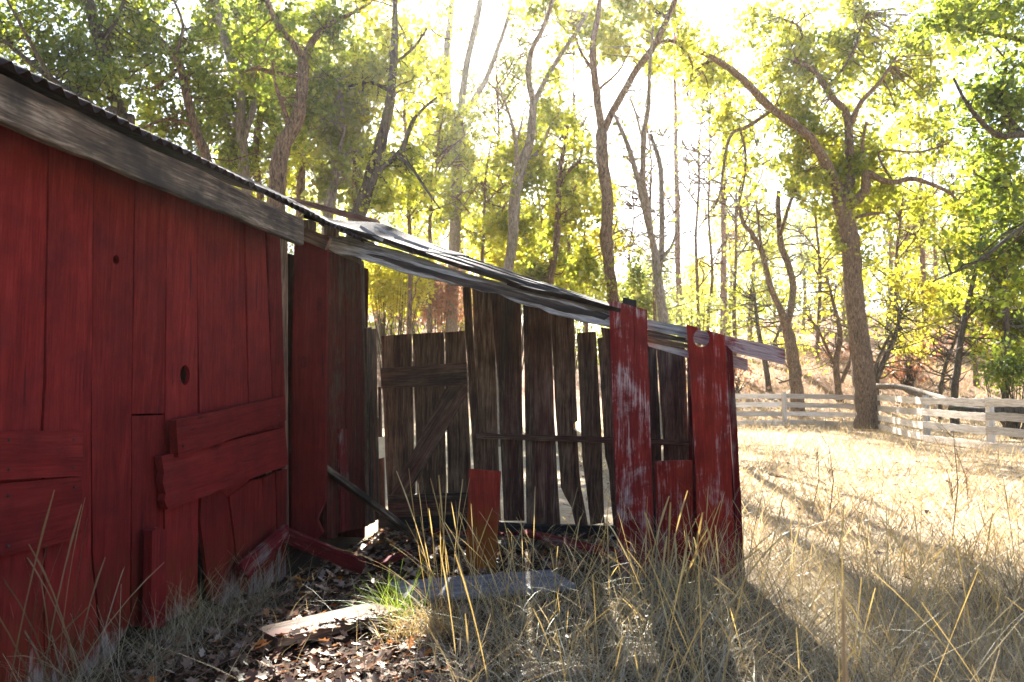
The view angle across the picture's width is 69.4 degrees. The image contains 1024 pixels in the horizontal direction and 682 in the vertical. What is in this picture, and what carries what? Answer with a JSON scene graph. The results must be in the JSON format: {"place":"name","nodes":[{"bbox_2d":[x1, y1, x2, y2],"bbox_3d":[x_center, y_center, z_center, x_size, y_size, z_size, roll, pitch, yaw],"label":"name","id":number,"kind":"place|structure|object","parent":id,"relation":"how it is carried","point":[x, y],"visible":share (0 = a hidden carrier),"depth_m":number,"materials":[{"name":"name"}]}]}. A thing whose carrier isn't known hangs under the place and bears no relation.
{"place":"outdoors","nodes":[
{"label":"outdoors","id":0,"kind":"place"},
{"bbox_2d":[0,0,1023,347],"label":"sky","id":1,"kind":"structure","parent":0,"point":[710,11],"materials":[{"name":"white"}]},
{"bbox_2d":[94,310,1023,681],"bbox_3d":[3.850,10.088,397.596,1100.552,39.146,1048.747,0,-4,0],"label":"ground","id":2,"kind":"structure","parent":0,"point":[300,556],"depth_m":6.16,"materials":[{"name":"plant"}]},
{"bbox_2d":[0,0,142,115],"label":"oak tree","id":3,"kind":"object","parent":2,"relation":"on","point":[77,76],"visible":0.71,"depth_m":12.97,"materials":[{"name":"green plant"}]},
{"bbox_2d":[0,490,171,681],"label":"grass clump","id":4,"kind":"object","parent":2,"relation":"on","point":[44,605],"visible":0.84,"depth_m":3.24,"materials":[{"name":"plant"}]},
{"bbox_2d":[33,0,200,124],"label":"oak tree","id":5,"kind":"object","parent":2,"relation":"on","point":[94,18],"visible":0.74,"depth_m":14.06,"materials":[{"name":"green plant"}]},
{"bbox_2d":[83,0,273,161],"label":"oak tree","id":6,"kind":"object","parent":2,"relation":"on","point":[195,132],"visible":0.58,"depth_m":15.59,"materials":[{"name":"green plant"}]},
{"bbox_2d":[142,548,249,639],"bbox_3d":[-1.856,1.428,4.156,0.859,0.442,1.090,3,-5,-35],"label":"grass clump","id":7,"kind":"object","parent":2,"relation":"on","point":[170,625],"visible":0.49,"depth_m":4.23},
{"bbox_2d":[1,535,421,681],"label":"yard grass","id":8,"kind":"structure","parent":2,"relation":"on","point":[230,608],"depth_m":3.84,"materials":[{"name":"plant"}]},
{"bbox_2d":[164,0,297,195],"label":"oak tree","id":9,"kind":"object","parent":2,"relation":"on","point":[237,130],"visible":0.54,"depth_m":17.50,"materials":[{"name":"green plant"}]},
{"bbox_2d":[209,1,321,201],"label":"oak tree","id":10,"kind":"object","parent":2,"relation":"on","point":[258,195],"visible":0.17,"depth_m":19.50,"materials":[{"name":"green plant"}]},
{"bbox_2d":[253,159,318,253],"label":"tree","id":11,"kind":"object","parent":2,"relation":"on","point":[289,210],"visible":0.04,"depth_m":54.54,"materials":[{"name":"green plant"}]},
{"bbox_2d":[203,0,403,210],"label":"oak tree","id":12,"kind":"object","parent":2,"relation":"on","point":[329,18],"visible":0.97,"depth_m":15.06,"materials":[{"name":"green plant"}]},
{"bbox_2d":[279,1,337,219],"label":"oak tree","id":13,"kind":"object","parent":2,"relation":"on","point":[298,184],"visible":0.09,"depth_m":21.35,"materials":[{"name":"green plant"}]},
{"bbox_2d":[282,55,385,234],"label":"oak tree","id":14,"kind":"object","parent":2,"relation":"on","point":[339,139],"visible":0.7,"depth_m":16.28,"materials":[{"name":"green plant"}]},
{"bbox_2d":[70,527,617,681],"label":"leaf litter","id":15,"kind":"object","parent":2,"relation":"on","point":[314,664],"visible":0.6,"depth_m":4.10,"materials":[{"name":"brown plant"}]},
{"bbox_2d":[284,528,366,573],"bbox_3d":[-1.325,1.495,5.257,0.593,0.114,0.031,22,11,1],"label":"fallen board","id":16,"kind":"object","parent":15,"relation":"on","point":[332,554],"visible":0.97,"depth_m":5.24,"materials":[{"name":"red paint"}]},
{"bbox_2d":[255,600,402,647],"bbox_3d":[-1.012,1.591,4.183,0.790,0.050,0.263,4,-6,-43],"label":"fallen plank","id":17,"kind":"object","parent":15,"relation":"on","point":[261,631],"visible":0.87,"depth_m":4.08,"materials":[{"name":"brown wood"}]},
{"bbox_2d":[275,606,392,637],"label":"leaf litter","id":18,"kind":"object","parent":17,"relation":"on","point":[336,618],"visible":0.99,"depth_m":4.08,"materials":[{"name":"brown wood"}]},
{"bbox_2d":[372,550,411,566],"bbox_3d":[-0.930,1.708,5.819,0.092,0.030,0.486,-2,-4,25],"label":"broken plank","id":19,"kind":"object","parent":15,"relation":"on","point":[384,561],"visible":0.96,"depth_m":5.75,"materials":[{"name":"red paint"}]},
{"bbox_2d":[389,570,575,604],"bbox_3d":[-0.200,1.629,4.919,1.163,0.040,0.446,1,-4,-18],"label":"grey slab","id":20,"kind":"object","parent":15,"relation":"on","point":[454,583],"depth_m":4.86,"materials":[{"name":"concrete"}]},
{"bbox_2d":[437,537,541,548],"bbox_3d":[-0.203,1.750,6.409,0.926,0.030,0.145,-1,-4,19],"label":"dark plank","id":21,"kind":"object","parent":15,"relation":"on","point":[506,544],"visible":0.53,"depth_m":6.35,"materials":[{"name":"brown wood"}]},
{"bbox_2d":[302,19,405,235],"bbox_3d":[-4.051,-2.741,18.574,2.926,11.001,2.574,0,-4,0],"label":"oak tree","id":22,"kind":"object","parent":2,"relation":"on","point":[351,195],"visible":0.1,"depth_m":18.49,"materials":[{"name":"green plant"}]},
{"bbox_2d":[327,465,422,540],"bbox_3d":[-1.190,1.400,6.342,0.090,0.051,1.319,-3,-39,39],"label":"grey plank","id":23,"kind":"object","parent":2,"relation":"on","point":[358,493],"visible":0.88,"depth_m":6.29,"materials":[{"name":"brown wood"}]},
{"bbox_2d":[321,136,443,354],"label":"tree","id":24,"kind":"object","parent":2,"relation":"on","point":[372,323],"visible":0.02,"depth_m":50.08,"materials":[{"name":"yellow plant"}]},
{"bbox_2d":[0,56,784,681],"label":"red barn","id":25,"kind":"structure","parent":2,"relation":"on","point":[188,348],"depth_m":4.87,"materials":[{"name":"paint"}]},
{"bbox_2d":[515,529,622,560],"bbox_3d":[0.478,1.639,5.984,0.166,0.030,1.294,3,-5,-37],"label":"red plank","id":26,"kind":"object","parent":25,"relation":"attached to","point":[558,540],"visible":0.72,"depth_m":6.00,"materials":[{"name":"paint"}]},
{"bbox_2d":[346,561,442,632],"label":"grass clump","id":27,"kind":"object","parent":2,"relation":"on","point":[393,603],"visible":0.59,"depth_m":4.38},
{"bbox_2d":[336,0,463,238],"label":"oak tree","id":28,"kind":"object","parent":2,"relation":"on","point":[376,166],"visible":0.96,"depth_m":15.98,"materials":[{"name":"green plant"}]},
{"bbox_2d":[361,242,444,434],"bbox_3d":[-3.886,-0.213,23.929,3.468,6.550,3.137,0,-4,0],"label":"shrub","id":29,"kind":"object","parent":2,"relation":"on","point":[383,282],"visible":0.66,"depth_m":23.89,"materials":[{"name":"yellow plant"}]},
{"bbox_2d":[358,0,461,387],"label":"slender tree","id":30,"kind":"object","parent":2,"relation":"on","point":[443,69],"visible":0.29,"depth_m":23.70,"materials":[{"name":"yellow plant"}]},
{"bbox_2d":[383,183,444,333],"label":"tree","id":31,"kind":"object","parent":2,"relation":"on","point":[417,236],"visible":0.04,"depth_m":68.23,"materials":[{"name":"yellow plant"}]},
{"bbox_2d":[369,283,472,364],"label":"shrub","id":32,"kind":"object","parent":2,"relation":"on","point":[418,325],"visible":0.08,"depth_m":40.05,"materials":[{"name":"yellow plant"}]},
{"bbox_2d":[389,252,472,344],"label":"shrub","id":33,"kind":"object","parent":2,"relation":"on","point":[442,295],"visible":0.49,"depth_m":29.78,"materials":[{"name":"yellow plant"}]},
{"bbox_2d":[357,579,505,659],"bbox_3d":[-0.416,1.515,4.200,1.004,0.274,1.008,0,-4,0],"label":"grass clump","id":34,"kind":"object","parent":2,"relation":"on","point":[433,622],"visible":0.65,"depth_m":4.10,"materials":[{"name":"plant"}]},
{"bbox_2d":[389,50,497,332],"bbox_3d":[-2.745,-3.810,27.701,4.484,14.189,3.474,0,-4,0],"label":"slender tree","id":35,"kind":"object","parent":2,"relation":"on","point":[446,145],"visible":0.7,"depth_m":27.71,"materials":[{"name":"yellow plant"}]},
{"bbox_2d":[396,466,492,628],"bbox_3d":[-0.452,1.184,4.239,0.541,0.939,0.426,-2,-5,30],"label":"grass clump","id":36,"kind":"object","parent":2,"relation":"on","point":[440,503],"visible":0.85,"depth_m":4.18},
{"bbox_2d":[374,0,533,388],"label":"tall tree","id":37,"kind":"object","parent":2,"relation":"on","point":[454,233],"visible":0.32,"depth_m":30.84,"materials":[{"name":"yellow plant"}]},
{"bbox_2d":[418,154,504,339],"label":"tree","id":38,"kind":"object","parent":2,"relation":"on","point":[473,251],"visible":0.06,"depth_m":58.14,"materials":[{"name":"yellow plant"}]},
{"bbox_2d":[465,469,500,572],"bbox_3d":[-0.219,1.369,5.617,0.273,0.784,0.031,-1,-4,12],"label":"short board","id":39,"kind":"object","parent":2,"relation":"on","point":[484,492],"visible":0.87,"depth_m":5.61,"materials":[{"name":"red paint"}]},
{"bbox_2d":[431,112,535,277],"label":"slender tree","id":40,"kind":"object","parent":2,"relation":"on","point":[497,160],"visible":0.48,"depth_m":29.66,"materials":[{"name":"yellow plant"}]},
{"bbox_2d":[468,220,552,371],"bbox_3d":[0.205,-1.048,30.078,3.545,8.098,3.826,3,-5,-33],"label":"shrub","id":41,"kind":"object","parent":2,"relation":"on","point":[496,262],"visible":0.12,"depth_m":29.70,"materials":[{"name":"yellow plant"}]},
{"bbox_2d":[453,0,570,281],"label":"slender tree","id":42,"kind":"object","parent":2,"relation":"on","point":[509,69],"visible":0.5,"depth_m":33.09,"materials":[{"name":"yellow plant"}]},
{"bbox_2d":[469,0,603,446],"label":"tall tree","id":43,"kind":"object","parent":2,"relation":"on","point":[514,220],"visible":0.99,"depth_m":19.49,"materials":[{"name":"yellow plant"}]},
{"bbox_2d":[493,102,583,382],"bbox_3d":[1.395,-4.061,33.969,4.208,14.517,4.267,4,-5,-42],"label":"slender tree","id":44,"kind":"object","parent":2,"relation":"on","point":[542,206],"visible":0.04,"depth_m":33.64,"materials":[{"name":"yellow plant"}]},
{"bbox_2d":[513,108,604,367],"bbox_3d":[1.275,-2.050,22.402,3.211,10.129,2.464,2,-5,-27],"label":"slim tree","id":45,"kind":"object","parent":2,"relation":"on","point":[568,213],"visible":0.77,"depth_m":22.45,"materials":[{"name":"yellow plant"}]},
{"bbox_2d":[534,246,601,371],"bbox_3d":[1.958,-0.299,27.976,3.112,6.908,4.610,0,-4,0],"label":"shrub","id":46,"kind":"object","parent":2,"relation":"on","point":[567,285],"visible":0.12,"depth_m":27.89,"materials":[{"name":"green plant"}]},
{"bbox_2d":[508,0,628,427],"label":"slender tree","id":47,"kind":"object","parent":2,"relation":"on","point":[581,126],"visible":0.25,"depth_m":28.03,"materials":[{"name":"yellow plant"}]},
{"bbox_2d":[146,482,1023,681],"bbox_3d":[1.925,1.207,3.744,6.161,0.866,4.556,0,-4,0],"label":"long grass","id":48,"kind":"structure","parent":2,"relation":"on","point":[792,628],"depth_m":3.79,"materials":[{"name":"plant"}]},
{"bbox_2d":[537,171,639,331],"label":"slender tree","id":49,"kind":"object","parent":2,"relation":"on","point":[617,237],"visible":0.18,"depth_m":31.47,"materials":[{"name":"yellow plant"}]},
{"bbox_2d":[563,229,622,370],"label":"tree","id":50,"kind":"object","parent":2,"relation":"on","point":[589,330],"visible":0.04,"depth_m":61.76,"materials":[{"name":"yellow plant"}]},
{"bbox_2d":[537,0,713,349],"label":"tall oak","id":51,"kind":"object","parent":2,"relation":"on","point":[610,33],"visible":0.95,"depth_m":22.63,"materials":[{"name":"yellow plant"}]},
{"bbox_2d":[602,261,683,330],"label":"shrub","id":52,"kind":"object","parent":2,"relation":"on","point":[646,300],"visible":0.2,"depth_m":33.76,"materials":[{"name":"green plant"}]},
{"bbox_2d":[611,148,678,298],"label":"slender tree","id":53,"kind":"object","parent":2,"relation":"on","point":[630,206],"visible":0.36,"depth_m":34.52,"materials":[{"name":"green plant"}]},
{"bbox_2d":[608,55,696,376],"bbox_3d":[6.093,-4.436,30.582,4.300,15.685,4.163,0,-4,0],"label":"slender tree","id":54,"kind":"object","parent":2,"relation":"on","point":[668,201],"visible":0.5,"depth_m":30.58,"materials":[{"name":"green plant"}]},
{"bbox_2d":[609,21,716,438],"bbox_3d":[4.024,-2.656,20.910,4.371,11.184,2.707,4,-5,-41],"label":"multi stem tree","id":55,"kind":"object","parent":2,"relation":"on","point":[657,258],"visible":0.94,"depth_m":21.19,"materials":[{"name":"brown plant"}]},
{"bbox_2d":[627,241,699,374],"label":"tree","id":56,"kind":"object","parent":2,"relation":"on","point":[670,266],"visible":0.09,"depth_m":59.86,"materials":[{"name":"yellow plant"}]},
{"bbox_2d":[551,486,785,631],"bbox_3d":[0.995,1.307,4.511,1.406,0.733,0.893,1,-4,-13],"label":"grass clump","id":57,"kind":"object","parent":2,"relation":"on","point":[693,557],"visible":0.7,"depth_m":4.55,"materials":[{"name":"plant"}]},
{"bbox_2d":[617,0,748,341],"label":"dead pine","id":58,"kind":"object","parent":2,"relation":"on","point":[677,260],"visible":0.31,"depth_m":48.67,"materials":[{"name":"yellow plant"}]},
{"bbox_2d":[673,254,718,332],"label":"tree","id":59,"kind":"object","parent":2,"relation":"on","point":[689,272],"visible":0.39,"depth_m":65.92,"materials":[{"name":"yellow plant"}]},
{"bbox_2d":[668,254,732,345],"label":"tree","id":60,"kind":"object","parent":2,"relation":"on","point":[707,271],"visible":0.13,"depth_m":80.31,"materials":[{"name":"green plant"}]},
{"bbox_2d":[647,269,756,377],"bbox_3d":[9.423,-0.603,38.529,4.726,6.582,6.347,3,-5,-38],"label":"shrub","id":61,"kind":"object","parent":2,"relation":"on","point":[687,310],"visible":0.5,"depth_m":38.07,"materials":[{"name":"yellow plant"}]},
{"bbox_2d":[665,82,744,346],"bbox_3d":[10.164,-6.207,38.524,4.871,17.915,4.467,0,-4,0],"label":"slender tree","id":62,"kind":"object","parent":2,"relation":"on","point":[699,168],"visible":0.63,"depth_m":38.62,"materials":[{"name":"yellow plant"}]},
{"bbox_2d":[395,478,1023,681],"bbox_3d":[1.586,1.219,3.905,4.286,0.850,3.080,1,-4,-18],"label":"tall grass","id":63,"kind":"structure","parent":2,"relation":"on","point":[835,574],"depth_m":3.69,"materials":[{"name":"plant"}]},
{"bbox_2d":[665,34,763,361],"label":"slender tree","id":64,"kind":"object","parent":2,"relation":"on","point":[709,207],"visible":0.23,"depth_m":44.70,"materials":[{"name":"yellow plant"}]},
{"bbox_2d":[682,39,765,335],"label":"dead pine","id":65,"kind":"object","parent":2,"relation":"on","point":[724,270],"visible":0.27,"depth_m":52.40,"materials":[{"name":"yellow plant"}]},
{"bbox_2d":[686,196,769,335],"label":"tree","id":66,"kind":"object","parent":2,"relation":"on","point":[717,224],"visible":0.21,"depth_m":72.77,"materials":[{"name":"yellow plant"}]},
{"bbox_2d":[679,106,792,378],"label":"slender tree","id":67,"kind":"object","parent":2,"relation":"on","point":[757,142],"visible":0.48,"depth_m":40.72,"materials":[{"name":"yellow plant"}]},
{"bbox_2d":[734,356,769,393],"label":"shrub","id":68,"kind":"object","parent":2,"relation":"on","point":[737,383],"visible":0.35,"depth_m":35.94,"materials":[{"name":"beige plant"}]},
{"bbox_2d":[700,181,809,340],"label":"tree","id":69,"kind":"object","parent":2,"relation":"on","point":[753,257],"visible":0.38,"depth_m":59.97,"materials":[{"name":"yellow plant"}]},
{"bbox_2d":[702,252,809,391],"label":"yellow tree","id":70,"kind":"object","parent":2,"relation":"on","point":[752,298],"visible":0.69,"depth_m":36.42,"materials":[{"name":"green plant"}]},
{"bbox_2d":[701,141,832,416],"bbox_3d":[10.997,-2.720,31.447,6.083,11.946,3.478,0,-4,0],"label":"forked tree","id":71,"kind":"object","parent":2,"relation":"on","point":[793,365],"visible":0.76,"depth_m":31.40,"materials":[{"name":"brown plant"}]},
{"bbox_2d":[687,392,854,426],"bbox_3d":[8.734,2.644,28.264,9.890,1.424,0.316,0,-4,1],"label":"board fence","id":72,"kind":"object","parent":2,"relation":"on","point":[784,405],"visible":0.45,"depth_m":28.32,"materials":[{"name":"wood"}]},
{"bbox_2d":[525,457,1023,678],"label":"grass","id":73,"kind":"structure","parent":2,"relation":"on","point":[785,532],"depth_m":7.27,"materials":[{"name":"brown plant"}]},
{"bbox_2d":[739,321,811,357],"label":"shrub","id":74,"kind":"object","parent":2,"relation":"on","point":[782,341],"visible":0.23,"depth_m":46.15,"materials":[{"name":"yellow plant"}]},
{"bbox_2d":[749,218,802,323],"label":"tree","id":75,"kind":"object","parent":2,"relation":"on","point":[769,311],"visible":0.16,"depth_m":84.21,"materials":[{"name":"yellow plant"}]},
{"bbox_2d":[771,210,839,330],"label":"tree","id":76,"kind":"object","parent":2,"relation":"on","point":[800,250],"visible":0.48,"depth_m":74.33,"materials":[{"name":"yellow plant"}]},
{"bbox_2d":[758,135,894,363],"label":"slender tree","id":77,"kind":"object","parent":2,"relation":"on","point":[802,235],"visible":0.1,"depth_m":42.30,"materials":[{"name":"green plant"}]},
{"bbox_2d":[790,200,868,319],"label":"tree","id":78,"kind":"object","parent":2,"relation":"on","point":[823,239],"visible":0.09,"depth_m":88.61,"materials":[{"name":"green plant"}]},
{"bbox_2d":[778,245,881,401],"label":"yellow tree","id":79,"kind":"object","parent":2,"relation":"on","point":[838,345],"visible":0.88,"depth_m":34.13,"materials":[{"name":"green plant"}]},
{"bbox_2d":[662,0,1013,428],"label":"field oak","id":80,"kind":"object","parent":2,"relation":"on","point":[838,171],"visible":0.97,"depth_m":27.82,"materials":[{"name":"green plant"}]},
{"bbox_2d":[841,587,847,681],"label":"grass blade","id":81,"kind":"object","parent":2,"relation":"on","point":[844,656],"visible":1,"depth_m":1.12,"materials":[{"name":"plant"}]},
{"bbox_2d":[794,173,912,341],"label":"tree","id":82,"kind":"object","parent":2,"relation":"on","point":[837,298],"visible":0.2,"depth_m":62.53,"materials":[{"name":"yellow plant"}]},
{"bbox_2d":[829,157,955,348],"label":"tree","id":83,"kind":"object","parent":2,"relation":"on","point":[883,279],"visible":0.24,"depth_m":54.05,"materials":[{"name":"yellow plant"}]},
{"bbox_2d":[854,100,949,367],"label":"slender tree","id":84,"kind":"object","parent":2,"relation":"on","point":[924,233],"visible":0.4,"depth_m":40.87,"materials":[{"name":"yellow plant"}]},
{"bbox_2d":[873,347,937,385],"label":"shrub","id":85,"kind":"object","parent":2,"relation":"on","point":[902,374],"visible":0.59,"depth_m":35.87,"materials":[{"name":"brown plant"}]},
{"bbox_2d":[873,319,940,386],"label":"shrub","id":86,"kind":"object","parent":2,"relation":"on","point":[915,348],"visible":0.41,"depth_m":35.83,"materials":[{"name":"yellow plant"}]},
{"bbox_2d":[844,250,976,405],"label":"mossy tree","id":87,"kind":"object","parent":2,"relation":"on","point":[929,295],"visible":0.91,"depth_m":33.35,"materials":[{"name":"yellow plant"}]},
{"bbox_2d":[874,52,970,342],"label":"dead pine","id":88,"kind":"object","parent":2,"relation":"on","point":[922,260],"visible":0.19,"depth_m":50.76,"materials":[{"name":"green plant"}]},
{"bbox_2d":[877,303,967,358],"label":"shrub","id":89,"kind":"object","parent":2,"relation":"on","point":[926,316],"visible":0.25,"depth_m":47.97,"materials":[{"name":"yellow plant"}]},
{"bbox_2d":[876,383,982,406],"bbox_3d":[14.126,1.800,24.692,1.051,0.838,5.630,0,-4,-4],"label":"fallen log","id":90,"kind":"object","parent":2,"relation":"on","point":[910,390],"visible":0.63,"depth_m":25.88,"materials":[{"name":"grey wood"}]},
{"bbox_2d":[900,141,961,346],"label":"dead pine","id":91,"kind":"object","parent":2,"relation":"on","point":[934,256],"visible":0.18,"depth_m":56.55,"materials":[{"name":"green plant"}]},
{"bbox_2d":[910,223,962,328],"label":"tree","id":92,"kind":"object","parent":2,"relation":"on","point":[928,250],"visible":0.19,"depth_m":70.41,"materials":[{"name":"yellow plant"}]},
{"bbox_2d":[903,275,987,421],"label":"hill tree","id":93,"kind":"object","parent":2,"relation":"on","point":[951,290],"visible":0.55,"depth_m":30.14,"materials":[{"name":"yellow plant"}]},
{"bbox_2d":[905,320,988,366],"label":"shrub","id":94,"kind":"object","parent":2,"relation":"on","point":[937,353],"visible":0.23,"depth_m":43.90,"materials":[{"name":"green plant"}]},
{"bbox_2d":[935,421,960,539],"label":"dry weed","id":95,"kind":"object","parent":2,"relation":"on","point":[957,484],"visible":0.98,"depth_m":6.83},
{"bbox_2d":[877,395,1023,453],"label":"board fence","id":96,"kind":"object","parent":2,"relation":"on","point":[990,430],"visible":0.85,"depth_m":18.69,"materials":[{"name":"wood"}]},
{"bbox_2d":[883,0,1023,317],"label":"dark oak","id":97,"kind":"object","parent":2,"relation":"on","point":[997,97],"visible":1,"depth_m":12.48,"materials":[{"name":"green plant"}]},
{"bbox_2d":[885,547,1023,641],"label":"weed clump","id":98,"kind":"object","parent":2,"relation":"on","point":[992,604],"visible":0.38,"depth_m":4.41,"materials":[{"name":"plant"}]},
{"bbox_2d":[907,176,1023,432],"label":"hill tree","id":99,"kind":"object","parent":2,"relation":"on","point":[967,302],"visible":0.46,"depth_m":26.20,"materials":[{"name":"yellow plant"}]},
{"bbox_2d":[908,135,1022,385],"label":"slender tree","id":100,"kind":"object","parent":2,"relation":"on","point":[945,182],"visible":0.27,"depth_m":36.78,"materials":[{"name":"yellow plant"}]},
{"bbox_2d":[948,405,1023,413],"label":"rotten log","id":101,"kind":"object","parent":2,"relation":"on","point":[1018,410],"visible":0.44,"depth_m":21.66,"materials":[{"name":"grey wood"}]},
{"bbox_2d":[963,332,1023,439],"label":"shrub","id":102,"kind":"object","parent":2,"relation":"on","point":[1005,370],"visible":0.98,"depth_m":21.88,"materials":[{"name":"green plant"}]},
{"bbox_2d":[965,192,1023,427],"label":"hill tree","id":103,"kind":"object","parent":2,"relation":"on","point":[1008,322],"visible":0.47,"depth_m":25.44,"materials":[{"name":"green plant"}]},
{"bbox_2d":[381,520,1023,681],"bbox_3d":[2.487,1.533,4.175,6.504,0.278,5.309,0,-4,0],"label":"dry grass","id":104,"kind":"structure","parent":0,"point":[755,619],"depth_m":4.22,"materials":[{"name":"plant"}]},
{"bbox_2d":[577,411,1023,574],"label":"field grass","id":105,"kind":"structure","parent":0,"point":[964,503],"depth_m":10.14,"materials":[{"name":"plant"}]},
{"bbox_2d":[600,348,1021,430],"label":"field grass","id":106,"kind":"structure","parent":0,"point":[802,356],"depth_m":35.09,"materials":[{"name":"plant"}]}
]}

